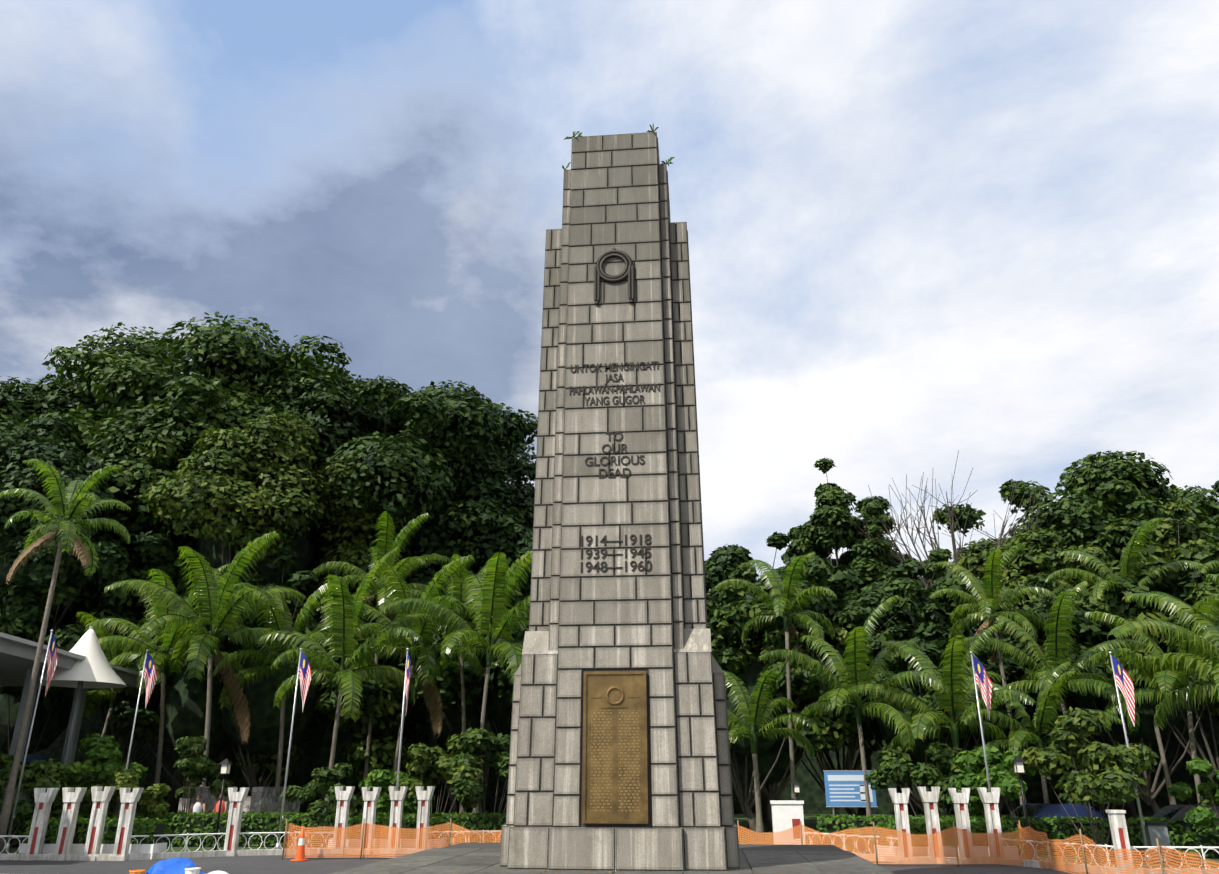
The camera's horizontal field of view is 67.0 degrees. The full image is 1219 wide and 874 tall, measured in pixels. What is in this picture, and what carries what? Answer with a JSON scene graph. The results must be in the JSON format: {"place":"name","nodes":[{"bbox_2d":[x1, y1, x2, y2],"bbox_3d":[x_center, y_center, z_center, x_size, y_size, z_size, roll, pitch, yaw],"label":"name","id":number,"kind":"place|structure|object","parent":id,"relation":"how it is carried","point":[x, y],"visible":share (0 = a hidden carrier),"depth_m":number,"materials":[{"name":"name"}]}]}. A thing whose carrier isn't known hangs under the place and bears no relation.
{"place":"outdoors","nodes":[
{"label":"outdoors","id":0,"kind":"place"},
{"bbox_2d":[143,653,157,708],"bbox_3d":[-16.870,8.947,33.795,0.487,1.986,0.101,6,-21,-15],"label":"flag","id":1,"kind":"object","parent":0,"point":[150,676],"visible":1,"depth_m":33.86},
{"bbox_2d":[0,854,1095,873],"bbox_3d":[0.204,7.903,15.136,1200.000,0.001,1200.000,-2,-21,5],"label":"asphalt ground","id":2,"kind":"structure","parent":0,"point":[269,864],"depth_m":24.26,"materials":[{"name":"asphalt"}]},
{"bbox_2d":[145,858,206,873],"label":"blue tarp","id":3,"kind":"object","parent":2,"relation":"on","point":[174,866],"visible":0.77,"depth_m":20.07,"materials":[{"name":"plastic"}]},
{"bbox_2d":[282,819,501,859],"bbox_3d":[-5.123,11.505,26.313,8.538,1.080,1.336,-2,-21,5],"label":"safety net","id":4,"kind":"object","parent":2,"relation":"on","point":[449,834],"visible":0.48,"depth_m":26.63,"materials":[{"name":"orange"}]},
{"bbox_2d":[22,786,1134,873],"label":"fence pillars","id":5,"kind":"structure","parent":2,"relation":"on","point":[101,799],"depth_m":26.45,"materials":[{"name":"white paint"}]},
{"bbox_2d":[0,848,1218,873],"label":"fence","id":6,"kind":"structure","parent":2,"relation":"on","point":[244,852],"depth_m":26.21,"materials":[{"name":"white concrete"}]},
{"bbox_2d":[0,830,1218,868],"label":"ornamental railing","id":7,"kind":"object","parent":6,"relation":"on","point":[274,833],"visible":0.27,"depth_m":26.53,"materials":[{"name":"metal"}]},
{"bbox_2d":[330,848,893,873],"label":"stone platform steps","id":8,"kind":"structure","parent":2,"relation":"on","point":[457,860],"depth_m":15.23,"materials":[{"name":"stone"}]},
{"bbox_2d":[499,132,739,872],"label":"cenotaph","id":9,"kind":"object","parent":8,"relation":"on","point":[652,622],"visible":0.96,"depth_m":16.30,"materials":[{"name":"stone"}]},
{"bbox_2d":[594,248,634,304],"bbox_3d":[0.094,-3.161,18.053,0.804,1.270,0.056,-2,-21,5],"label":"wreath emblem","id":10,"kind":"object","parent":9,"relation":"attached to","point":[601,273],"visible":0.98,"depth_m":18.03,"materials":[{"name":"grey metal"}]},
{"bbox_2d":[582,671,647,823],"bbox_3d":[0.092,5.024,15.001,1.046,2.346,0.080,-2,-21,5],"label":"bronze plaque","id":11,"kind":"object","parent":9,"relation":"attached to","point":[615,780],"visible":1,"depth_m":14.97,"materials":[{"name":"metal"}]},
{"bbox_2d":[570,383,659,394],"bbox_3d":[0.093,-0.899,17.234,1.692,0.170,0.018,-2,-21,5],"label":"inscription","id":12,"kind":"object","parent":9,"relation":"attached to","point":[621,389],"visible":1,"depth_m":17.22,"materials":[{"name":"brown metal"}]},
{"bbox_2d":[571,361,658,372],"bbox_3d":[0.092,-1.321,17.392,1.664,0.172,0.018,-2,-21,5],"label":"inscription","id":13,"kind":"object","parent":9,"relation":"attached to","point":[616,366],"visible":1,"depth_m":17.38,"materials":[{"name":"brown metal"}]},
{"bbox_2d":[581,560,651,571],"bbox_3d":[0.116,2.256,16.052,1.247,0.192,0.018,-2,-21,5],"label":"inscription","id":14,"kind":"object","parent":9,"relation":"attached to","point":[596,566],"visible":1,"depth_m":16.04,"materials":[{"name":"brown metal"}]},
{"bbox_2d":[443,843,843,873],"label":"platform","id":15,"kind":"object","parent":2,"relation":"on","point":[769,847],"visible":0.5,"depth_m":19.79,"materials":[{"name":"grey"}]},
{"bbox_2d":[737,820,1033,865],"bbox_3d":[7.501,11.003,24.969,7.869,1.080,1.223,0,-21,0],"label":"safety net","id":16,"kind":"object","parent":2,"relation":"on","point":[1027,836],"visible":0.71,"depth_m":24.55,"materials":[{"name":"orange"}]},
{"bbox_2d":[1029,822,1218,873],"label":"safety net","id":17,"kind":"object","parent":2,"relation":"on","point":[1115,869],"visible":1,"depth_m":19.58,"materials":[{"name":"orange"}]},
{"bbox_2d":[0,0,1218,579],"label":"sky","id":18,"kind":"structure","parent":0,"point":[921,233],"materials":[{"name":"white"}]},
{"bbox_2d":[2,812,1218,867],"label":"garden lawn","id":19,"kind":"structure","parent":0,"point":[810,821],"depth_m":34.27,"materials":[{"name":"plant"}]},
{"bbox_2d":[3,629,52,851],"bbox_3d":[-19.123,9.873,30.377,0.180,6.985,0.180,-2,-21,5],"label":"flagpole","id":20,"kind":"object","parent":19,"relation":"on","point":[17,795],"visible":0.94,"depth_m":30.13,"materials":[{"name":"silver metal"}]},
{"bbox_2d":[45,634,57,695],"bbox_3d":[-18.965,7.760,31.292,0.331,2.115,0.124,11,-23,-28],"label":"flag","id":21,"kind":"object","parent":20,"relation":"attached to","point":[52,658],"visible":1,"depth_m":31.34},
{"bbox_2d":[0,753,82,847],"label":"garden shrub","id":22,"kind":"object","parent":19,"relation":"on","point":[39,774],"visible":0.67,"depth_m":31.35,"materials":[{"name":"green plant"}]},
{"bbox_2d":[0,574,121,799],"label":"understory","id":23,"kind":"object","parent":19,"relation":"on","point":[22,609],"visible":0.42,"depth_m":46.05,"materials":[{"name":"green plant"}]},
{"bbox_2d":[0,458,130,852],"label":"palm","id":24,"kind":"object","parent":19,"relation":"on","point":[71,511],"visible":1,"depth_m":32.26,"materials":[{"name":"green plant"}]},
{"bbox_2d":[0,626,141,816],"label":"pavilion","id":25,"kind":"structure","parent":19,"relation":"on","point":[83,665],"depth_m":36.36,"materials":[{"name":"grey"}]},
{"bbox_2d":[0,373,157,752],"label":"tree","id":26,"kind":"object","parent":19,"relation":"on","point":[27,400],"visible":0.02,"depth_m":57.74,"materials":[{"name":"green plant"}]},
{"bbox_2d":[28,733,147,812],"bbox_3d":[-18.844,12.778,33.250,3.594,3.998,3.587,-2,-21,5],"label":"garden shrub","id":27,"kind":"object","parent":19,"relation":"on","point":[102,759],"visible":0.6,"depth_m":32.84,"materials":[{"name":"green plant"}]},
{"bbox_2d":[19,817,167,858],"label":"hedge","id":28,"kind":"object","parent":19,"relation":"on","point":[151,828],"visible":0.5,"depth_m":26.83,"materials":[{"name":"green plant"}]},
{"bbox_2d":[0,411,200,753],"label":"tree","id":29,"kind":"object","parent":19,"relation":"on","point":[30,439],"visible":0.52,"depth_m":47.42,"materials":[{"name":"green plant"}]},
{"bbox_2d":[38,605,169,816],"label":"palm","id":30,"kind":"object","parent":19,"relation":"on","point":[112,653],"visible":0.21,"depth_m":44.68,"materials":[{"name":"green plant"}]},
{"bbox_2d":[81,769,170,818],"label":"garden shrub","id":31,"kind":"object","parent":19,"relation":"on","point":[152,802],"visible":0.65,"depth_m":31.64,"materials":[{"name":"green plant"}]},
{"bbox_2d":[66,549,204,780],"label":"palm tree","id":32,"kind":"object","parent":19,"relation":"on","point":[116,603],"visible":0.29,"depth_m":49.29,"materials":[{"name":"green plant"}]},
{"bbox_2d":[85,563,265,816],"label":"palm","id":33,"kind":"object","parent":19,"relation":"on","point":[169,639],"visible":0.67,"depth_m":41.49,"materials":[{"name":"green plant"}]},
{"bbox_2d":[111,571,266,786],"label":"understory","id":34,"kind":"object","parent":19,"relation":"on","point":[185,707],"visible":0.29,"depth_m":44.35,"materials":[{"name":"green plant"}]},
{"bbox_2d":[0,311,400,816],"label":"tree","id":35,"kind":"object","parent":19,"relation":"on","point":[146,387],"visible":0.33,"depth_m":54.91,"materials":[{"name":"green plant"}]},
{"bbox_2d":[173,736,233,816],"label":"garden shrub","id":36,"kind":"object","parent":19,"relation":"on","point":[195,765],"visible":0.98,"depth_m":33.70,"materials":[{"name":"green plant"}]},
{"bbox_2d":[104,531,306,786],"bbox_3d":[-16.391,10.120,38.703,7.280,12.356,7.903,-12,-23,28],"label":"palm","id":37,"kind":"object","parent":19,"relation":"on","point":[215,603],"visible":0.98,"depth_m":38.93,"materials":[{"name":"green plant"}]},
{"bbox_2d":[212,759,232,849],"bbox_3d":[-12.336,11.669,29.207,0.340,2.800,0.340,-2,-21,5],"label":"garden lamp","id":38,"kind":"object","parent":19,"relation":"on","point":[225,768],"visible":0.88,"depth_m":29.42,"materials":[{"name":"black metal"}]},
{"bbox_2d":[177,787,301,816],"bbox_3d":[-14.415,14.696,36.017,3.200,1.900,3.600,-2,-21,5],"label":"parked car","id":39,"kind":"object","parent":19,"relation":"on","point":[267,800],"visible":0.23,"depth_m":35.44,"materials":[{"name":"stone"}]},
{"bbox_2d":[4,811,505,846],"bbox_3d":[-12.604,13.641,32.037,19.251,1.180,1.462,0,-21,0],"label":"hedge","id":40,"kind":"object","parent":19,"relation":"on","point":[262,821],"visible":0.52,"depth_m":31.59,"materials":[{"name":"green plant"}]},
{"bbox_2d":[131,399,401,784],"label":"tree","id":41,"kind":"object","parent":19,"relation":"on","point":[236,512],"visible":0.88,"depth_m":49.49,"materials":[{"name":"green plant"}]},
{"bbox_2d":[153,550,380,794],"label":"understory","id":42,"kind":"object","parent":19,"relation":"on","point":[264,729],"visible":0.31,"depth_m":44.24,"materials":[{"name":"green plant"}]},
{"bbox_2d":[209,575,366,786],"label":"palm","id":43,"kind":"object","parent":19,"relation":"on","point":[273,611],"visible":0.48,"depth_m":40.76,"materials":[{"name":"green plant"}]},
{"bbox_2d":[275,648,301,848],"bbox_3d":[-10.566,10.211,30.424,0.180,6.385,0.180,-2,-21,5],"label":"flagpole","id":44,"kind":"object","parent":19,"relation":"on","point":[282,810],"visible":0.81,"depth_m":30.24,"materials":[{"name":"silver metal"}]},
{"bbox_2d":[299,652,311,711],"bbox_3d":[-10.295,8.269,31.124,0.485,1.986,0.118,-2,-21,5],"label":"flag","id":45,"kind":"object","parent":44,"relation":"attached to","point":[305,676],"visible":1,"depth_m":31.20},
{"bbox_2d":[280,763,363,846],"bbox_3d":[-9.470,12.434,30.688,2.579,2.992,2.431,16,-26,-36],"label":"garden shrub","id":46,"kind":"object","parent":19,"relation":"on","point":[322,783],"visible":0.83,"depth_m":30.69,"materials":[{"name":"green plant"}]},
{"bbox_2d":[235,632,434,810],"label":"tree","id":47,"kind":"object","parent":19,"relation":"on","point":[386,709],"visible":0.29,"depth_m":46.04,"materials":[{"name":"green plant"}]},
{"bbox_2d":[256,546,447,803],"bbox_3d":[-10.147,10.107,36.989,7.243,11.181,6.712,13,-24,-31],"label":"palm","id":48,"kind":"object","parent":19,"relation":"on","point":[344,642],"visible":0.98,"depth_m":36.84,"materials":[{"name":"green plant"}]},
{"bbox_2d":[312,511,448,815],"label":"palm","id":49,"kind":"object","parent":19,"relation":"on","point":[416,561],"visible":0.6,"depth_m":46.66,"materials":[{"name":"green plant"}]},
{"bbox_2d":[328,815,445,847],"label":"hedge","id":50,"kind":"object","parent":19,"relation":"on","point":[409,822],"visible":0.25,"depth_m":29.19,"materials":[{"name":"green plant"}]},
{"bbox_2d":[358,768,434,813],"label":"garden shrub","id":51,"kind":"object","parent":19,"relation":"on","point":[378,777],"visible":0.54,"depth_m":33.81,"materials":[{"name":"green plant"}]},
{"bbox_2d":[317,555,482,816],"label":"palm","id":52,"kind":"object","parent":19,"relation":"on","point":[400,588],"visible":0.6,"depth_m":40.76,"materials":[{"name":"green plant"}]},
{"bbox_2d":[292,374,537,665],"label":"tree","id":53,"kind":"object","parent":19,"relation":"on","point":[457,437],"visible":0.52,"depth_m":55.37,"materials":[{"name":"green plant"}]},
{"bbox_2d":[341,458,535,812],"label":"tree","id":54,"kind":"object","parent":19,"relation":"on","point":[518,538],"visible":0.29,"depth_m":55.93,"materials":[{"name":"green plant"}]},
{"bbox_2d":[398,734,487,816],"bbox_3d":[-5.912,12.514,32.526,3.221,3.970,3.263,-2,-21,5],"label":"garden shrub","id":55,"kind":"object","parent":19,"relation":"on","point":[432,762],"visible":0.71,"depth_m":32.86,"materials":[{"name":"green plant"}]},
{"bbox_2d":[382,571,508,816],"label":"tree","id":56,"kind":"object","parent":19,"relation":"on","point":[452,721],"visible":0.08,"depth_m":47.40,"materials":[{"name":"green plant"}]},
{"bbox_2d":[379,551,531,816],"bbox_3d":[-5.048,10.322,37.872,8.326,11.395,7.501,-2,-21,5],"label":"palm","id":57,"kind":"object","parent":19,"relation":"on","point":[491,605],"visible":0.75,"depth_m":37.80,"materials":[{"name":"green plant"}]},
{"bbox_2d":[390,554,521,815],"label":"palm","id":58,"kind":"object","parent":19,"relation":"on","point":[456,590],"visible":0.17,"depth_m":43.93,"materials":[{"name":"green plant"}]},
{"bbox_2d":[413,584,522,757],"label":"palm tree","id":59,"kind":"object","parent":19,"relation":"on","point":[498,710],"visible":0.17,"depth_m":45.59,"materials":[{"name":"green plant"}]},
{"bbox_2d":[448,727,510,830],"bbox_3d":[-4.387,12.481,32.706,3.122,4.126,3.576,-2,-21,5],"label":"garden shrub","id":60,"kind":"object","parent":19,"relation":"on","point":[476,739],"visible":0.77,"depth_m":32.78,"materials":[{"name":"green plant"}]},
{"bbox_2d":[473,600,528,697],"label":"palm tree","id":61,"kind":"object","parent":19,"relation":"on","point":[499,676],"visible":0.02,"depth_m":42.07,"materials":[{"name":"green plant"}]},
{"bbox_2d":[504,531,532,608],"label":"tree","id":62,"kind":"object","parent":19,"relation":"on","point":[525,591],"visible":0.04,"depth_m":55.28,"materials":[{"name":"green plant"}]},
{"bbox_2d":[18,577,1218,814],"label":"foliage wall","id":63,"kind":"structure","parent":19,"relation":"on","point":[812,795],"depth_m":63.89,"materials":[{"name":"green plant"}]},
{"bbox_2d":[707,578,829,832],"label":"tree","id":64,"kind":"object","parent":19,"relation":"on","point":[726,623],"visible":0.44,"depth_m":40.69,"materials":[{"name":"green plant"}]},
{"bbox_2d":[723,663,820,841],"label":"palm","id":65,"kind":"object","parent":19,"relation":"on","point":[754,717],"visible":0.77,"depth_m":35.60,"materials":[{"name":"green plant"}]},
{"bbox_2d":[704,531,844,823],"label":"tree","id":66,"kind":"object","parent":19,"relation":"on","point":[721,563],"visible":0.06,"depth_m":52.61,"materials":[{"name":"green plant"}]},
{"bbox_2d":[713,551,836,799],"bbox_3d":[7.130,10.509,38.701,5.231,11.627,5.511,-2,-21,5],"label":"palm","id":67,"kind":"object","parent":19,"relation":"on","point":[786,600],"visible":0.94,"depth_m":39.29,"materials":[{"name":"green plant"}]},
{"bbox_2d":[722,563,850,831],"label":"tree","id":68,"kind":"object","parent":19,"relation":"on","point":[826,738],"visible":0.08,"depth_m":41.23,"materials":[{"name":"green plant"}]},
{"bbox_2d":[757,555,920,818],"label":"tree","id":69,"kind":"object","parent":19,"relation":"on","point":[853,612],"visible":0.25,"depth_m":43.12,"materials":[{"name":"green plant"}]},
{"bbox_2d":[781,457,898,819],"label":"tree","id":70,"kind":"object","parent":19,"relation":"on","point":[827,527],"visible":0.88,"depth_m":53.46,"materials":[{"name":"green plant"}]},
{"bbox_2d":[823,770,877,814],"bbox_3d":[8.834,13.492,33.624,1.860,2.480,0.135,-2,-21,5],"label":"sign board","id":71,"kind":"object","parent":19,"relation":"on","point":[844,788],"visible":0.69,"depth_m":33.78,"materials":[{"name":"blue metal"}]},
{"bbox_2d":[758,595,951,819],"bbox_3d":[9.126,10.502,34.878,6.827,8.960,6.016,-2,-21,5],"label":"palm","id":72,"kind":"object","parent":19,"relation":"on","point":[838,699],"visible":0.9,"depth_m":34.77,"materials":[{"name":"green plant"}]},
{"bbox_2d":[816,561,929,815],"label":"tree","id":73,"kind":"object","parent":19,"relation":"on","point":[845,578],"visible":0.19,"depth_m":46.72,"materials":[{"name":"green plant"}]},
{"bbox_2d":[844,552,949,819],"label":"tree","id":74,"kind":"object","parent":19,"relation":"on","point":[890,562],"visible":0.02,"depth_m":55.35,"materials":[{"name":"green plant"}]},
{"bbox_2d":[852,548,985,788],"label":"tree","id":75,"kind":"object","parent":19,"relation":"on","point":[913,589],"visible":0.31,"depth_m":45.80,"materials":[{"name":"green plant"}]},
{"bbox_2d":[865,741,975,815],"bbox_3d":[10.946,12.344,31.612,3.910,3.691,3.792,-2,-21,5],"label":"garden shrub","id":76,"kind":"object","parent":19,"relation":"on","point":[886,773],"visible":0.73,"depth_m":32.11,"materials":[{"name":"green plant"}]},
{"bbox_2d":[827,602,1025,813],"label":"tree","id":77,"kind":"object","parent":19,"relation":"on","point":[934,630],"visible":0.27,"depth_m":40.64,"materials":[{"name":"green plant"}]},
{"bbox_2d":[842,621,1037,774],"bbox_3d":[11.905,10.562,33.139,6.645,7.630,6.217,-2,-21,5],"label":"palm","id":78,"kind":"object","parent":19,"relation":"on","point":[955,704],"visible":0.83,"depth_m":33.40,"materials":[{"name":"green plant"}]},
{"bbox_2d":[874,820,1018,860],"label":"hedge","id":79,"kind":"object","parent":19,"relation":"on","point":[918,828],"visible":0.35,"depth_m":25.86,"materials":[{"name":"green leaf"}]},
{"bbox_2d":[854,450,1051,815],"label":"bare tree","id":80,"kind":"object","parent":19,"relation":"on","point":[952,536],"visible":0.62,"depth_m":52.20,"materials":[{"name":"grey plant"}]},
{"bbox_2d":[945,745,1036,848],"bbox_3d":[11.886,11.441,28.797,2.872,3.473,3.310,-11,-23,27],"label":"garden shrub","id":81,"kind":"object","parent":19,"relation":"on","point":[1004,778],"visible":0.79,"depth_m":28.82,"materials":[{"name":"green plant"}]},
{"bbox_2d":[928,542,1057,804],"bbox_3d":[16.476,10.359,38.862,5.141,12.020,5.550,-2,-21,5],"label":"palm","id":82,"kind":"object","parent":19,"relation":"on","point":[988,601],"visible":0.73,"depth_m":39.88,"materials":[{"name":"green plant"}]},
{"bbox_2d":[948,602,1065,816],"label":"tree","id":83,"kind":"object","parent":19,"relation":"on","point":[1016,676],"visible":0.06,"depth_m":44.16,"materials":[{"name":"green plant"}]},
{"bbox_2d":[816,813,1218,858],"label":"netting","id":84,"kind":"object","parent":19,"relation":"on","point":[1179,834],"visible":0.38,"depth_m":27.78,"materials":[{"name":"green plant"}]},
{"bbox_2d":[1011,756,1031,858],"bbox_3d":[11.749,10.487,26.044,0.340,2.800,0.340,-2,-21,5],"label":"garden lamp","id":85,"kind":"object","parent":19,"relation":"on","point":[1018,764],"visible":0.71,"depth_m":26.30,"materials":[{"name":"black metal"}]},
{"bbox_2d":[943,528,1111,768],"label":"tree","id":86,"kind":"object","parent":19,"relation":"on","point":[1038,557],"visible":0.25,"depth_m":47.56,"materials":[{"name":"green plant"}]},
{"bbox_2d":[960,661,1121,802],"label":"palm","id":87,"kind":"object","parent":19,"relation":"on","point":[1043,713],"visible":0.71,"depth_m":31.82,"materials":[{"name":"green plant"}]},
{"bbox_2d":[949,580,1156,732],"bbox_3d":[17.664,10.511,35.995,6.007,9.727,5.964,12,-24,-29],"label":"palm","id":88,"kind":"object","parent":19,"relation":"on","point":[1056,638],"visible":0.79,"depth_m":36.27,"materials":[{"name":"green plant"}]},
{"bbox_2d":[1006,803,1108,821],"bbox_3d":[14.461,12.549,29.601,4.310,1.412,1.720,1,-21,-3],"label":"car","id":89,"kind":"object","parent":19,"relation":"on","point":[1037,810],"visible":0.08,"depth_m":29.07,"materials":[{"name":"blue paint"}]},
{"bbox_2d":[932,450,1218,820],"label":"tree","id":90,"kind":"object","parent":19,"relation":"on","point":[1136,495],"visible":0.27,"depth_m":53.13,"materials":[{"name":"green plant"}]},
{"bbox_2d":[1020,707,1158,862],"bbox_3d":[14.032,9.893,26.091,4.034,4.330,3.868,-2,-21,5],"label":"garden shrub","id":91,"kind":"object","parent":19,"relation":"on","point":[1108,767],"visible":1,"depth_m":25.60,"materials":[{"name":"green plant"}]},
{"bbox_2d":[1004,568,1218,813],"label":"tree","id":92,"kind":"object","parent":19,"relation":"on","point":[1084,638],"visible":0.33,"depth_m":40.50,"materials":[{"name":"green plant"}]},
{"bbox_2d":[1044,518,1212,804],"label":"palm","id":93,"kind":"object","parent":19,"relation":"on","point":[1135,543],"visible":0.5,"depth_m":41.48,"materials":[{"name":"green plant"}]},
{"bbox_2d":[1109,651,1151,863],"bbox_3d":[14.715,8.963,26.088,0.180,5.685,0.180,-2,-21,5],"label":"flagpole","id":94,"kind":"object","parent":19,"relation":"on","point":[1137,794],"visible":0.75,"depth_m":26.14,"materials":[{"name":"metal"}]},
{"bbox_2d":[1112,656,1134,726],"bbox_3d":[14.867,7.296,26.489,0.453,2.011,0.096,-21,-29,44],"label":"flag","id":95,"kind":"object","parent":94,"relation":"attached to","point":[1125,684],"visible":1,"depth_m":26.51,"materials":[{"name":"fabric"}]},
{"bbox_2d":[1072,500,1218,784],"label":"tree","id":96,"kind":"object","parent":19,"relation":"on","point":[1186,545],"visible":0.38,"depth_m":41.62,"materials":[{"name":"green plant"}]},
{"bbox_2d":[1083,593,1218,802],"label":"palm","id":97,"kind":"object","parent":19,"relation":"on","point":[1165,681],"visible":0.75,"depth_m":33.72,"materials":[{"name":"green plant"}]},
{"bbox_2d":[1137,822,1172,862],"bbox_3d":[15.258,11.301,25.693,0.580,1.030,0.580,-2,-21,5],"label":"litter bin","id":98,"kind":"object","parent":19,"relation":"on","point":[1155,830],"visible":0.52,"depth_m":25.55,"materials":[{"name":"grey"}]},
{"bbox_2d":[1107,592,1218,730],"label":"palm","id":99,"kind":"object","parent":19,"relation":"on","point":[1186,693],"visible":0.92,"depth_m":31.61,"materials":[{"name":"green plant"}]},
{"bbox_2d":[1152,805,1218,823],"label":"dark parked car","id":100,"kind":"object","parent":19,"relation":"on","point":[1171,812],"visible":0.04,"depth_m":27.60,"materials":[{"name":"grey paint"}]},
{"bbox_2d":[1167,757,1218,828],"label":"garden shrub","id":101,"kind":"object","parent":19,"relation":"on","point":[1205,817],"visible":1,"depth_m":27.17,"materials":[{"name":"green plant"}]},
{"bbox_2d":[770,781,804,844],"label":"gate pillar","id":102,"kind":"structure","parent":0,"point":[787,814],"depth_m":30.33,"materials":[{"name":"white paint"}]},
{"bbox_2d":[973,656,991,719],"bbox_3d":[11.785,7.880,28.924,0.462,1.999,0.145,-2,-21,5],"label":"flag","id":103,"kind":"object","parent":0,"point":[983,681],"visible":1,"depth_m":28.98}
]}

